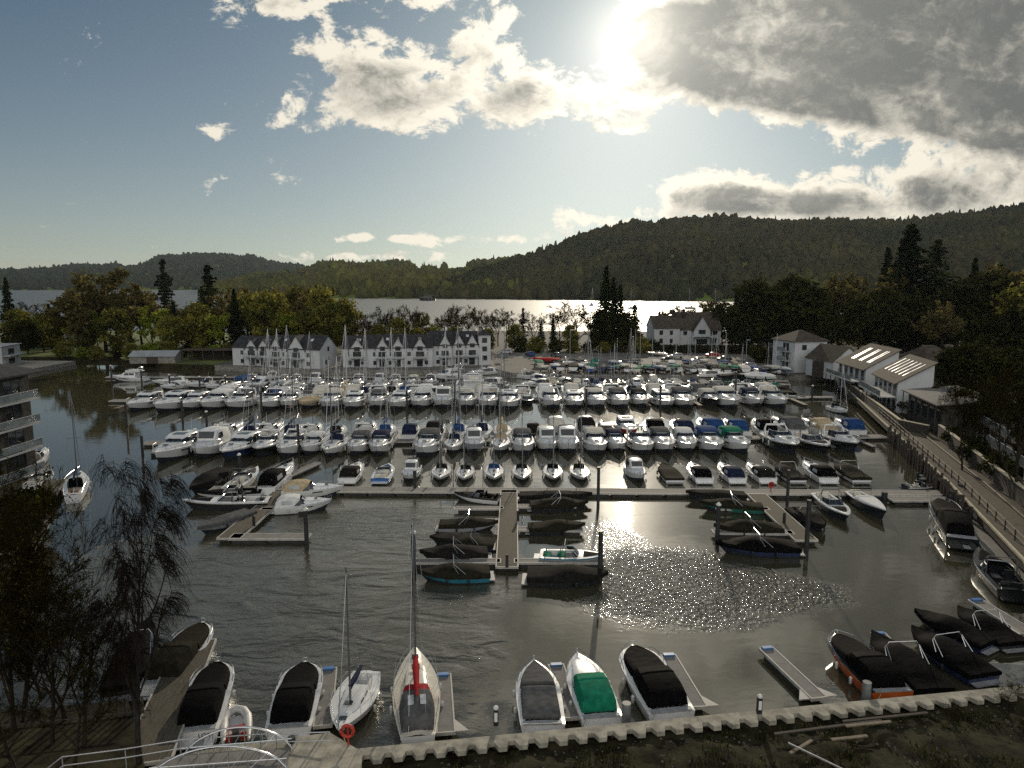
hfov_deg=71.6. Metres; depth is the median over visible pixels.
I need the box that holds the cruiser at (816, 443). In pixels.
[792,426,830,452]
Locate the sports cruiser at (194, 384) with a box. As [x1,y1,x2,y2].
[186,376,215,388]
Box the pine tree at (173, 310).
[168,301,183,343]
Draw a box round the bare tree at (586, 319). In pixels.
[574,308,594,339]
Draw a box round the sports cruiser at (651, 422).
[641,415,664,432]
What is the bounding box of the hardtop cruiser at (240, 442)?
[219,431,261,461]
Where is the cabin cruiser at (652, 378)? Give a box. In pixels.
[647,374,658,382]
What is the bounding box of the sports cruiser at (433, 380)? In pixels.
[423,373,436,384]
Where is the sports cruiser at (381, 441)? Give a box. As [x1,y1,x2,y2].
[368,429,393,456]
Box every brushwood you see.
[939,701,974,724]
[991,673,1023,712]
[1016,716,1023,733]
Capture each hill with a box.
[8,259,238,289]
[316,268,455,297]
[567,227,839,300]
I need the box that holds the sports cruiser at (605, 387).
[601,381,619,396]
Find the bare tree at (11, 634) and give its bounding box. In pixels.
[0,499,63,673]
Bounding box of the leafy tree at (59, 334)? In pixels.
[50,315,71,347]
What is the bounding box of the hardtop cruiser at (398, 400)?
[387,390,413,410]
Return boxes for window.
[2,379,20,395]
[4,403,22,421]
[7,428,24,446]
[9,453,27,471]
[248,350,254,354]
[292,352,299,357]
[353,352,360,356]
[394,352,401,356]
[408,694,425,704]
[416,351,423,356]
[469,350,475,354]
[696,339,706,343]
[783,342,788,350]
[893,385,896,395]
[910,396,914,410]
[916,399,920,413]
[922,402,927,417]
[928,405,934,420]
[936,408,941,423]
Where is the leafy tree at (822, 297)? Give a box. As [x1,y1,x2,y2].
[795,283,840,343]
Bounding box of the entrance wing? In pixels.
[804,343,854,379]
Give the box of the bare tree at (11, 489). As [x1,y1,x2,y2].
[0,461,28,550]
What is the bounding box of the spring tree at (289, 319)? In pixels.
[272,311,297,334]
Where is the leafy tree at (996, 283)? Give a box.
[946,264,1019,340]
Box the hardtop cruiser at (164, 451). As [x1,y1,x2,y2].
[152,431,197,463]
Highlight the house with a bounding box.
[771,330,829,372]
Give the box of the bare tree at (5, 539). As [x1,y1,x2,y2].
[0,517,33,571]
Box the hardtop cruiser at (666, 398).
[647,389,674,408]
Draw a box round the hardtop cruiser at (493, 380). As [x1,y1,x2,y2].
[481,377,509,386]
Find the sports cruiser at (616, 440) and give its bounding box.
[604,428,626,453]
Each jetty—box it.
[35,478,66,532]
[140,638,216,767]
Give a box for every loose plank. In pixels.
[773,719,881,734]
[789,739,812,754]
[830,734,867,740]
[842,711,927,722]
[845,720,891,727]
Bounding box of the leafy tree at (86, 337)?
[57,317,102,349]
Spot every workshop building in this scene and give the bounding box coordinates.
[825,343,901,394]
[858,354,937,412]
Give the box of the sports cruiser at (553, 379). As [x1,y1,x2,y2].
[549,376,558,382]
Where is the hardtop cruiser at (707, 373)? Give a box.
[697,370,732,377]
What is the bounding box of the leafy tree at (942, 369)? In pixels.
[932,345,973,386]
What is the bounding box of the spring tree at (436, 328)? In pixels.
[431,325,440,330]
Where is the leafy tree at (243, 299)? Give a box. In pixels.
[228,291,261,335]
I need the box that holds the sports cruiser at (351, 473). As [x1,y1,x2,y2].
[337,459,364,483]
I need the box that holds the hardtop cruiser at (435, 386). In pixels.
[432,382,445,395]
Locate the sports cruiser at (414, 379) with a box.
[406,374,419,383]
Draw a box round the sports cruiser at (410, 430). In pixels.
[400,420,419,438]
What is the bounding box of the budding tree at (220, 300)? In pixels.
[201,290,242,343]
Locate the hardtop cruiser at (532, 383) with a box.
[520,378,545,387]
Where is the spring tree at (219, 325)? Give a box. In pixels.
[206,312,230,343]
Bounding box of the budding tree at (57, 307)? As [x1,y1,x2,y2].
[34,287,96,348]
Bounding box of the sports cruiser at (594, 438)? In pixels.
[581,427,607,455]
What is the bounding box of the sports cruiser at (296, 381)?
[287,373,303,384]
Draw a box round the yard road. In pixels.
[495,352,765,372]
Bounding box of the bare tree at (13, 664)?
[0,636,34,709]
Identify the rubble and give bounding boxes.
[418,705,1023,767]
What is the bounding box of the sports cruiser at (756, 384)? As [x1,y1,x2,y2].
[748,380,774,391]
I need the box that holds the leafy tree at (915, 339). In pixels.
[883,295,940,349]
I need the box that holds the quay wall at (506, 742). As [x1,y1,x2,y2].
[357,685,1023,764]
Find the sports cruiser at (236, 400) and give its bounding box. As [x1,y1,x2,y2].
[224,386,259,410]
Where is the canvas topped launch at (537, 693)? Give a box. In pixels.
[512,655,565,732]
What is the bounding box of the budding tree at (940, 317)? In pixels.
[910,300,966,348]
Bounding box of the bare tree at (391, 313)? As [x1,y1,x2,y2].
[383,308,393,332]
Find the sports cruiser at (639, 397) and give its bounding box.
[627,388,649,407]
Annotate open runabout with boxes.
[21,469,53,490]
[182,485,271,510]
[196,478,265,497]
[221,466,258,488]
[331,378,345,383]
[370,463,394,483]
[454,489,502,504]
[521,391,532,405]
[534,539,605,561]
[555,383,563,389]
[615,380,627,387]
[647,351,666,355]
[659,377,669,382]
[717,380,728,385]
[810,489,850,520]
[899,481,934,489]
[973,546,1023,602]
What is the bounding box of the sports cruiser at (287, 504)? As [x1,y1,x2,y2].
[270,493,331,514]
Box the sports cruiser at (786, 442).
[760,411,799,454]
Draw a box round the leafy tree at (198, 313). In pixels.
[179,299,215,346]
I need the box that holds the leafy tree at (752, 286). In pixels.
[720,273,774,343]
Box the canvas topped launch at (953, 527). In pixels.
[928,495,978,550]
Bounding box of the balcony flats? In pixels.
[0,364,44,486]
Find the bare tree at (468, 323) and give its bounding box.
[459,305,481,330]
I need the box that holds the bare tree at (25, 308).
[15,301,55,316]
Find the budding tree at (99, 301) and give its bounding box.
[64,266,132,351]
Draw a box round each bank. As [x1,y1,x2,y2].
[0,331,299,369]
[0,476,30,497]
[832,313,1023,484]
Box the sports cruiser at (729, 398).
[712,386,740,409]
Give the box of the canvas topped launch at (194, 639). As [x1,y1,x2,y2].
[140,618,213,699]
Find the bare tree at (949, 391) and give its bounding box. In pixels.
[938,377,966,400]
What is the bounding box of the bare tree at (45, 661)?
[0,609,98,720]
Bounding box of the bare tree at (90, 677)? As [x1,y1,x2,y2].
[0,628,135,767]
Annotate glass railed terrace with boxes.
[976,416,1020,467]
[987,435,1023,483]
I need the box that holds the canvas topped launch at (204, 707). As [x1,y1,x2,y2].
[176,656,235,750]
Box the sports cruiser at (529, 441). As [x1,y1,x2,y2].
[509,428,535,455]
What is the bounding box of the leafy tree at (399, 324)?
[387,317,410,333]
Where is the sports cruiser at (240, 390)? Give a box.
[226,380,248,392]
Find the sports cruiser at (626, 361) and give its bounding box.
[618,359,637,364]
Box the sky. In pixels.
[0,0,1023,268]
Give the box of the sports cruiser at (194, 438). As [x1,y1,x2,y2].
[169,428,198,455]
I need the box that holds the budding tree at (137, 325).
[121,289,161,344]
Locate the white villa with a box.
[646,308,721,345]
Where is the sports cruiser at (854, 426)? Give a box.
[834,414,866,434]
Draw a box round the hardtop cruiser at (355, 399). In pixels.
[342,390,366,410]
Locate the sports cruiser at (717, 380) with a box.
[711,378,721,382]
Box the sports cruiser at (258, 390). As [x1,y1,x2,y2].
[244,383,264,394]
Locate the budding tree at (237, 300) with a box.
[219,292,247,335]
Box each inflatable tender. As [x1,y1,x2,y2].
[220,705,252,743]
[915,472,932,480]
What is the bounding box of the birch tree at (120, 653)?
[70,455,195,765]
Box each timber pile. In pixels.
[892,429,895,447]
[898,433,900,451]
[902,440,905,456]
[906,449,909,462]
[908,444,911,464]
[912,447,915,467]
[915,451,918,469]
[917,454,920,472]
[919,460,922,474]
[924,457,927,480]
[926,463,929,482]
[929,466,932,483]
[933,467,936,489]
[934,473,938,489]
[939,472,943,490]
[940,478,943,493]
[942,479,946,495]
[945,481,949,499]
[950,491,953,502]
[953,489,957,504]
[955,494,959,506]
[961,494,964,510]
[969,506,973,521]
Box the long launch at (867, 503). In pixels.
[844,489,885,518]
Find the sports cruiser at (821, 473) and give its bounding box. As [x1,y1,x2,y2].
[802,457,839,483]
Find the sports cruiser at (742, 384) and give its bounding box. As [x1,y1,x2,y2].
[729,379,750,393]
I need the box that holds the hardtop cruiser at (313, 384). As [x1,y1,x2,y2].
[300,383,316,387]
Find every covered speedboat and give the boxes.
[99,617,161,702]
[189,467,235,493]
[197,508,256,533]
[298,390,323,408]
[418,554,494,584]
[420,536,491,559]
[430,532,479,544]
[435,509,497,532]
[450,529,496,551]
[517,490,591,502]
[521,564,608,589]
[525,519,584,535]
[527,491,587,512]
[532,357,560,362]
[562,376,571,382]
[572,376,581,382]
[587,375,594,382]
[656,463,684,483]
[670,375,683,382]
[686,489,750,500]
[697,377,709,382]
[700,491,764,514]
[713,512,784,536]
[715,373,745,380]
[715,527,805,558]
[740,368,775,380]
[774,462,807,483]
[775,381,796,395]
[785,505,825,531]
[834,460,871,483]
[870,630,955,695]
[911,625,1002,687]
[914,608,998,655]
[957,605,1023,652]
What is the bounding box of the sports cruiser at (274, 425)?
[252,415,283,435]
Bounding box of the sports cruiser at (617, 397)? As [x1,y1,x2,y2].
[605,387,630,408]
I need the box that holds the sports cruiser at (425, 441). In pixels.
[412,428,443,457]
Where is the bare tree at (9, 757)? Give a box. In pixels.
[0,663,74,767]
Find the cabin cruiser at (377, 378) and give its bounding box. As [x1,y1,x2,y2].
[372,373,387,384]
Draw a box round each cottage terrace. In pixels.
[231,335,337,368]
[341,334,432,367]
[428,329,490,365]
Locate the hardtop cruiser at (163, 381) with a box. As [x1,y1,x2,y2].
[152,376,189,384]
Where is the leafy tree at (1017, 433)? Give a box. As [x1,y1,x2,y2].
[995,379,1023,455]
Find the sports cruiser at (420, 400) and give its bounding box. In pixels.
[410,380,433,408]
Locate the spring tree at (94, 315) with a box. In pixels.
[87,310,106,351]
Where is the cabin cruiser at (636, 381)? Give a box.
[630,378,642,387]
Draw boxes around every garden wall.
[846,381,929,434]
[937,424,1023,507]
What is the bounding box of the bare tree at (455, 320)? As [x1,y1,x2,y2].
[434,303,471,330]
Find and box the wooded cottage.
[761,329,772,347]
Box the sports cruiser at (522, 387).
[514,376,531,396]
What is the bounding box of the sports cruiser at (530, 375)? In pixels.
[517,366,547,379]
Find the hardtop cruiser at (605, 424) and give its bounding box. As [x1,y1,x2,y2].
[595,417,614,430]
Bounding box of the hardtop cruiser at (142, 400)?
[126,391,163,411]
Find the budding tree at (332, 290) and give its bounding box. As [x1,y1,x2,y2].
[307,282,336,295]
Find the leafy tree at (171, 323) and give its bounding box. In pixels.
[153,313,190,349]
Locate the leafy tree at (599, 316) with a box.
[585,306,617,346]
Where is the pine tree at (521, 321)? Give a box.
[519,308,528,336]
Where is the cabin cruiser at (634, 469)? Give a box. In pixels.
[623,456,646,481]
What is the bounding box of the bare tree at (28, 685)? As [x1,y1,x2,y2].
[0,493,94,720]
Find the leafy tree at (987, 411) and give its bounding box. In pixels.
[964,386,1012,435]
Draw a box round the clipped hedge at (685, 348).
[644,344,745,353]
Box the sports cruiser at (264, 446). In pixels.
[252,417,282,457]
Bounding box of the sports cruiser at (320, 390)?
[311,383,330,395]
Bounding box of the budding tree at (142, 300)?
[106,281,161,349]
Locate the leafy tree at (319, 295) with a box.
[302,284,338,334]
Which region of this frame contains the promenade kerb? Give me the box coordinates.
[834,378,1023,562]
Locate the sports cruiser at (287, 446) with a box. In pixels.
[276,427,307,458]
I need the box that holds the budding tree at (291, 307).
[271,287,304,317]
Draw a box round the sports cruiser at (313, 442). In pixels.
[300,431,328,455]
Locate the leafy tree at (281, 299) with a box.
[254,289,296,334]
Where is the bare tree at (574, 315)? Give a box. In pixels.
[547,298,592,344]
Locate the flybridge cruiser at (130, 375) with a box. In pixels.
[112,366,150,381]
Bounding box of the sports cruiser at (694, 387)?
[686,381,706,396]
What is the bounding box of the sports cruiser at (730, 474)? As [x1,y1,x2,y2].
[717,459,746,483]
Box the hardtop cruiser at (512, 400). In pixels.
[497,389,521,410]
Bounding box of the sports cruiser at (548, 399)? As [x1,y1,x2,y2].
[538,385,562,408]
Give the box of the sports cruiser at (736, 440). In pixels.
[717,425,750,453]
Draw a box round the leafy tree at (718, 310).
[707,300,732,343]
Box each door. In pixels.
[146,357,157,363]
[273,360,278,366]
[293,360,298,367]
[354,360,359,366]
[379,360,384,366]
[395,360,400,366]
[417,359,422,365]
[442,359,447,365]
[469,358,474,364]
[887,398,889,408]
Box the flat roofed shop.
[901,385,992,436]
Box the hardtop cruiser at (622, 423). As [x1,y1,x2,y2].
[614,416,638,436]
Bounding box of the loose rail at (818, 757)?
[788,742,840,767]
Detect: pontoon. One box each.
[105,376,425,378]
[108,396,808,402]
[113,404,127,409]
[143,434,887,446]
[209,486,950,498]
[216,490,281,541]
[228,533,311,542]
[260,507,302,513]
[292,462,321,478]
[303,381,438,383]
[306,666,336,729]
[416,558,500,567]
[436,672,468,735]
[454,506,503,512]
[495,490,517,570]
[514,558,607,567]
[517,526,582,534]
[518,504,575,510]
[548,662,591,720]
[551,383,790,385]
[660,652,718,709]
[694,402,702,406]
[711,529,794,537]
[715,507,769,513]
[746,493,818,543]
[758,645,837,701]
[788,398,807,406]
[799,396,832,398]
[828,444,835,449]
[856,438,875,448]
[870,631,889,637]
[887,496,950,504]
[952,503,1023,581]
[967,598,1023,636]
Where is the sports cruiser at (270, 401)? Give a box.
[257,386,285,410]
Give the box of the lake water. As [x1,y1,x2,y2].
[0,290,1023,755]
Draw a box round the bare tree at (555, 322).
[543,304,584,339]
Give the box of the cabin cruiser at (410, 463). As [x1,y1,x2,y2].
[401,457,422,481]
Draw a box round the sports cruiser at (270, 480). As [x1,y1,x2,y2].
[257,458,293,495]
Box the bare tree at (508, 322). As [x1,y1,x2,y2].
[493,306,521,347]
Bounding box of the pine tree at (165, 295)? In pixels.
[150,258,177,337]
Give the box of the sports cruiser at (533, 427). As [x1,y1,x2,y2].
[525,420,539,437]
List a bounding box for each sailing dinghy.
[585,340,594,372]
[614,346,621,371]
[628,336,637,372]
[631,334,640,365]
[645,340,655,372]
[655,341,666,372]
[669,333,680,372]
[681,333,691,366]
[683,337,693,372]
[701,332,715,369]
[711,348,721,371]
[717,332,728,364]
[722,341,731,371]
[764,333,780,373]
[781,348,791,369]
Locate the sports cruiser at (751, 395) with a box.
[736,387,763,407]
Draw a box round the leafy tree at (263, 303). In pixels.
[240,288,286,335]
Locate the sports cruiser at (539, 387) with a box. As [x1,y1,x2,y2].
[534,381,554,396]
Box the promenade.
[833,379,1023,570]
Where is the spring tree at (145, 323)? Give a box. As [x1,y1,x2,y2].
[137,306,169,342]
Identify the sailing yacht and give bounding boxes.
[61,390,91,503]
[238,354,261,430]
[258,329,276,395]
[261,354,273,386]
[269,329,285,393]
[274,325,295,393]
[279,356,302,437]
[293,351,307,385]
[302,331,317,396]
[320,354,328,384]
[320,356,348,457]
[326,356,348,438]
[328,567,381,736]
[338,325,354,389]
[342,355,352,385]
[358,333,372,397]
[361,351,372,386]
[375,352,397,436]
[378,351,389,385]
[384,331,399,397]
[389,518,443,743]
[391,355,402,387]
[398,331,413,391]
[430,418,451,481]
[438,328,451,385]
[443,365,463,453]
[447,351,468,437]
[450,325,464,397]
[455,418,475,481]
[472,353,493,437]
[483,417,504,481]
[490,363,511,453]
[491,353,511,437]
[496,332,511,390]
[511,414,532,481]
[542,414,563,481]
[568,414,590,481]
[580,328,595,393]
[592,349,601,387]
[596,349,605,382]
[603,349,613,385]
[609,345,620,382]
[622,332,637,394]
[668,353,676,382]
[684,288,695,308]
[687,351,696,382]
[825,364,847,414]
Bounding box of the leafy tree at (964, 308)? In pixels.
[917,279,995,349]
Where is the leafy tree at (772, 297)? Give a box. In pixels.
[731,286,800,347]
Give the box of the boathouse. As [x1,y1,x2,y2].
[127,350,184,363]
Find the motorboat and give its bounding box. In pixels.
[669,353,683,357]
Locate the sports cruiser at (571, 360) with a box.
[563,357,584,365]
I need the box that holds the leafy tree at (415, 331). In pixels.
[409,327,422,333]
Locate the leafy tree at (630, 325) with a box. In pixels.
[614,311,644,350]
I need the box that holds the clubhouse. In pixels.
[0,343,24,364]
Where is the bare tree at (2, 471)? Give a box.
[0,449,20,552]
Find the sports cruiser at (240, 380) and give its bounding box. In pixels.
[221,375,252,386]
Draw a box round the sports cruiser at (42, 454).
[35,444,49,462]
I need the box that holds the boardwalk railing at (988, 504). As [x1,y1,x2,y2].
[873,394,1023,542]
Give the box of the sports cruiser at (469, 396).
[456,388,477,408]
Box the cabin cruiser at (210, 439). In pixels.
[191,426,230,459]
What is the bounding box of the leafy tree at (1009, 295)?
[989,281,1023,344]
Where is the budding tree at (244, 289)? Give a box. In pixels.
[219,285,252,309]
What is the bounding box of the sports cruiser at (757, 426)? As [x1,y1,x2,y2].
[750,415,778,434]
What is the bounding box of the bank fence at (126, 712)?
[0,696,150,727]
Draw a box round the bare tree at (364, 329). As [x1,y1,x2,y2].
[351,319,375,334]
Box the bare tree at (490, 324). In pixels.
[488,310,505,345]
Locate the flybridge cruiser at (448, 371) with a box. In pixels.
[433,363,463,380]
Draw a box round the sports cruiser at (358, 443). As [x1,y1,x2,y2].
[346,430,371,455]
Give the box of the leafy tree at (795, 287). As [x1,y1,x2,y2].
[764,273,826,334]
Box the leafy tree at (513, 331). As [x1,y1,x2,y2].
[504,323,524,344]
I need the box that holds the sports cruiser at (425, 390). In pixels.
[417,382,435,393]
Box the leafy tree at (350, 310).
[327,295,364,334]
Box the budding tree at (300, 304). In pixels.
[285,296,318,334]
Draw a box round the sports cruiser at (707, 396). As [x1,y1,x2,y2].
[696,388,719,406]
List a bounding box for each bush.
[0,486,50,549]
[1,480,54,517]
[48,340,74,357]
[73,347,89,359]
[85,345,106,359]
[108,345,124,357]
[117,342,138,358]
[137,342,160,349]
[157,340,175,349]
[176,347,187,357]
[189,344,203,356]
[207,345,218,347]
[218,342,230,347]
[508,336,528,352]
[525,336,547,352]
[548,338,564,351]
[561,338,581,353]
[581,341,595,351]
[594,341,611,352]
[608,336,631,352]
[631,336,650,353]
[647,338,662,346]
[747,341,770,362]
[760,349,772,364]
[893,400,907,411]
[939,426,974,441]
[955,436,996,462]
[975,448,1023,480]
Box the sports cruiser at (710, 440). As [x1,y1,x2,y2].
[693,425,724,454]
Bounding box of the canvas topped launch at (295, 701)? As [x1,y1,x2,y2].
[265,657,324,739]
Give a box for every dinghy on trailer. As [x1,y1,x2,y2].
[534,359,543,366]
[540,365,548,371]
[550,363,561,371]
[553,359,562,362]
[555,363,565,371]
[567,362,578,372]
[573,363,583,371]
[586,362,597,371]
[591,358,600,363]
[595,363,606,372]
[604,365,613,372]
[608,360,618,365]
[622,365,631,372]
[632,365,641,372]
[642,365,652,372]
[651,359,659,364]
[656,362,670,372]
[682,365,697,373]
[694,364,706,373]
[699,359,708,362]
[727,365,739,372]
[737,364,750,372]
[746,364,761,372]
[758,366,769,372]
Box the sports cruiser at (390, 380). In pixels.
[388,374,401,383]
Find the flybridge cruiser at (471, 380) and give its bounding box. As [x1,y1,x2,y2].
[462,371,481,393]
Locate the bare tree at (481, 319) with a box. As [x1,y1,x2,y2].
[465,307,495,330]
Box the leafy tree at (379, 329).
[364,323,388,334]
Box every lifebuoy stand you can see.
[340,724,354,745]
[768,482,774,491]
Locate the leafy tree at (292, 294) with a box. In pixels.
[284,283,317,334]
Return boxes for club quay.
[13,361,75,370]
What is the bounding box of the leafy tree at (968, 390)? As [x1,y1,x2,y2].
[957,387,975,396]
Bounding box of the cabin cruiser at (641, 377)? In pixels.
[635,375,644,383]
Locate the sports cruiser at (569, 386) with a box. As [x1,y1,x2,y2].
[560,381,581,396]
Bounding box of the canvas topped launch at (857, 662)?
[827,630,913,699]
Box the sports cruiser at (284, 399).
[279,387,302,408]
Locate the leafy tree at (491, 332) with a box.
[484,327,496,349]
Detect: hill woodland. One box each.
[0,252,309,289]
[201,254,530,297]
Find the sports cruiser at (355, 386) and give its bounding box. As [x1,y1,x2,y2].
[345,382,364,393]
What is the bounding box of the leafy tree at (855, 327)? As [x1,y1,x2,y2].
[835,291,891,349]
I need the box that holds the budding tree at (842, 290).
[823,271,868,345]
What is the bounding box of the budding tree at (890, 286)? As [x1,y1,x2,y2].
[844,268,922,343]
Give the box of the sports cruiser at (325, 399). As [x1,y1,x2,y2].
[319,388,345,410]
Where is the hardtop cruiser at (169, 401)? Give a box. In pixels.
[153,390,193,412]
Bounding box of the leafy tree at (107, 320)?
[90,307,138,347]
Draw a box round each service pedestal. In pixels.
[252,515,255,525]
[493,705,498,725]
[505,555,508,567]
[756,694,762,713]
[782,512,785,522]
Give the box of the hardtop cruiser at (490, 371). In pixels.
[468,367,497,374]
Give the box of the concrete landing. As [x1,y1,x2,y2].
[153,733,361,767]
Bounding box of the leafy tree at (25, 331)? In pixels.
[3,317,44,353]
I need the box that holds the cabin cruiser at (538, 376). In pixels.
[534,374,542,382]
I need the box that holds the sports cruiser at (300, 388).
[286,384,304,394]
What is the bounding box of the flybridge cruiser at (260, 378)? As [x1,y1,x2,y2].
[244,371,278,386]
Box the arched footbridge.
[149,726,292,767]
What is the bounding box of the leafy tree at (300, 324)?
[290,303,321,334]
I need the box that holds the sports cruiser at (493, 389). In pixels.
[489,382,498,393]
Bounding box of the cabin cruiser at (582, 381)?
[579,378,591,387]
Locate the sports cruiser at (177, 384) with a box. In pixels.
[160,380,188,389]
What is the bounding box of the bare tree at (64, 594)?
[0,518,105,744]
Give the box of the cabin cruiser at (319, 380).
[308,372,325,384]
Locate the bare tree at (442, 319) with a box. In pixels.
[435,307,463,330]
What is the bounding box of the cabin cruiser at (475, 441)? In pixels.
[462,426,485,453]
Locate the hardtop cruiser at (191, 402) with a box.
[180,391,209,410]
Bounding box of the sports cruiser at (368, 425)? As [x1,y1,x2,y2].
[351,416,377,434]
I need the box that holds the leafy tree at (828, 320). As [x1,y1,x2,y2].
[799,300,846,344]
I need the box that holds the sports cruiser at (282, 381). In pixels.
[277,374,289,385]
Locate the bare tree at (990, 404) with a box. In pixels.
[969,344,1023,465]
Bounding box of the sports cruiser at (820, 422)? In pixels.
[801,414,836,434]
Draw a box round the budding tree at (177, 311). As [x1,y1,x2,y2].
[164,300,193,323]
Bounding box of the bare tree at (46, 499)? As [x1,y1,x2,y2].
[0,456,66,731]
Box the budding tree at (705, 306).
[698,299,717,311]
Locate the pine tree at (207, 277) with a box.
[198,265,224,344]
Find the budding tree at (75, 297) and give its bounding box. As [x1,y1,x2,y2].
[51,285,113,345]
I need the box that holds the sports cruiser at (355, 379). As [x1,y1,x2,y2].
[352,373,364,383]
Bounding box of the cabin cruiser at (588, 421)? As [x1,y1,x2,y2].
[574,415,595,436]
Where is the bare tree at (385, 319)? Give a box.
[363,306,393,330]
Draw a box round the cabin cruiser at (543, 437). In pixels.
[534,425,557,453]
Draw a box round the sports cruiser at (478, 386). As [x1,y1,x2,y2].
[475,383,491,396]
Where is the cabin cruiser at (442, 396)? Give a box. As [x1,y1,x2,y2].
[431,386,453,408]
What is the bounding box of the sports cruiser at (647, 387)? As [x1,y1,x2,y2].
[642,381,662,394]
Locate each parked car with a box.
[499,349,512,353]
[525,351,534,355]
[550,352,561,357]
[624,354,639,358]
[660,356,675,360]
[691,359,699,363]
[704,352,719,356]
[717,356,731,360]
[744,362,756,365]
[769,368,782,374]
[781,369,792,375]
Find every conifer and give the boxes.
[0,277,20,347]
[45,304,54,348]
[181,314,195,347]
[195,286,218,347]
[225,288,245,345]
[536,321,547,350]
[547,319,557,348]
[591,264,616,346]
[608,276,616,336]
[610,283,631,341]
[629,303,643,349]
[722,290,740,344]
[734,300,762,352]
[876,247,894,332]
[882,222,947,347]
[896,238,961,347]
[961,257,979,341]
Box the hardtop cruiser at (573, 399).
[563,390,584,408]
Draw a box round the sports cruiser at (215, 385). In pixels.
[205,379,226,389]
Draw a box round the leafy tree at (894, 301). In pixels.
[859,286,915,345]
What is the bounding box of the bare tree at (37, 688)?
[0,613,55,699]
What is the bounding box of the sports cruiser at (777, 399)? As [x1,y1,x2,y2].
[758,375,788,407]
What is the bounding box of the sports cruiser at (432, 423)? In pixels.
[425,417,447,437]
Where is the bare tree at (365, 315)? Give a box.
[353,313,373,333]
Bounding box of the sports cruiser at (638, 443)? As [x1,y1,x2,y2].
[624,423,654,455]
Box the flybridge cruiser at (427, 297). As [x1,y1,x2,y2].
[418,293,435,300]
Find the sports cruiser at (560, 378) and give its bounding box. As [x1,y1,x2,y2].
[546,372,571,382]
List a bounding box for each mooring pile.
[110,365,112,383]
[124,402,127,427]
[140,369,142,385]
[140,436,143,457]
[180,401,183,424]
[205,411,207,426]
[228,470,231,480]
[237,453,240,471]
[260,392,262,417]
[288,735,295,743]
[296,424,299,454]
[303,507,308,549]
[406,390,407,411]
[410,531,415,580]
[411,525,412,584]
[413,468,416,487]
[454,380,455,407]
[585,388,586,411]
[596,467,599,507]
[598,530,602,580]
[622,701,630,722]
[659,385,661,411]
[715,502,720,545]
[735,372,736,393]
[785,470,790,505]
[804,499,811,556]
[861,680,871,700]
[881,491,887,502]
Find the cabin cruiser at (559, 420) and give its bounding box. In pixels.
[545,416,564,434]
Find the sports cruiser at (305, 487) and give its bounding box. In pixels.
[281,479,343,497]
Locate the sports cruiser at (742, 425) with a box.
[723,415,750,435]
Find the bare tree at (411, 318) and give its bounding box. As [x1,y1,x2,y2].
[387,304,421,333]
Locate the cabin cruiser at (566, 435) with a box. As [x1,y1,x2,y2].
[555,424,579,453]
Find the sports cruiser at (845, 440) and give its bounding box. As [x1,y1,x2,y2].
[820,422,858,452]
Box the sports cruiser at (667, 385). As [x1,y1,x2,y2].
[662,376,681,390]
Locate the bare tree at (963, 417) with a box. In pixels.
[928,375,989,469]
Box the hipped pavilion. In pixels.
[899,345,944,385]
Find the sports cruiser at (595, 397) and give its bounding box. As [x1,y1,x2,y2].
[582,387,606,408]
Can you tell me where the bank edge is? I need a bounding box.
[0,700,144,767]
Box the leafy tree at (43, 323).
[27,309,60,351]
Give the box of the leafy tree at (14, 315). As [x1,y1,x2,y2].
[0,307,31,341]
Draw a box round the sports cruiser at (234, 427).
[214,419,242,434]
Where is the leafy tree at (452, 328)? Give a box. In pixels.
[448,326,461,330]
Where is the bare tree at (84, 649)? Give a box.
[33,573,132,744]
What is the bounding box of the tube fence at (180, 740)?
[48,731,329,767]
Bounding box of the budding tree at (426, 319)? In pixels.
[407,312,435,333]
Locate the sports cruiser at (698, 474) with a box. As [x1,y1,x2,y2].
[686,459,713,483]
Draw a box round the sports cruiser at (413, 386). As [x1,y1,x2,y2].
[405,382,421,394]
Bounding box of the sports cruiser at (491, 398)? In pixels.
[476,385,498,409]
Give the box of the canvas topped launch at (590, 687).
[564,648,621,726]
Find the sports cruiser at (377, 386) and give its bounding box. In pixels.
[368,382,387,397]
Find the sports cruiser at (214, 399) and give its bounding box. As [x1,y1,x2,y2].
[199,388,234,410]
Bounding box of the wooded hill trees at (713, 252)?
[395,202,1023,299]
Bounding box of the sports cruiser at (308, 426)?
[299,420,323,435]
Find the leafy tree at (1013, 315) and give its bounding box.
[979,302,1023,354]
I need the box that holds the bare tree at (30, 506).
[0,488,47,550]
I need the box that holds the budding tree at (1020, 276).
[985,262,1023,345]
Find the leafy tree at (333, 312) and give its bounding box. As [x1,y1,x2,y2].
[304,297,352,348]
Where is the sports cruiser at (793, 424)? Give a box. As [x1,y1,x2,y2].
[771,412,807,433]
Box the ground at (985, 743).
[362,696,1023,767]
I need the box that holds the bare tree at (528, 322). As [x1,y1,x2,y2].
[517,311,548,338]
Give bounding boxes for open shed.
[180,348,232,360]
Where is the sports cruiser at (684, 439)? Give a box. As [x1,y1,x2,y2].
[670,427,697,453]
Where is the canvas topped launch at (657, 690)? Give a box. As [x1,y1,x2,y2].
[619,640,694,720]
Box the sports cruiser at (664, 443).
[649,426,675,454]
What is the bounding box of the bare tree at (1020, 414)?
[958,367,1023,484]
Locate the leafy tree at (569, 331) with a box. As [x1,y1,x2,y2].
[560,322,579,344]
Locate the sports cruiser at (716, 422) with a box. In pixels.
[696,414,724,428]
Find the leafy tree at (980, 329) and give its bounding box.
[953,309,1019,355]
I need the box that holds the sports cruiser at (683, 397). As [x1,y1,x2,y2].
[670,386,696,408]

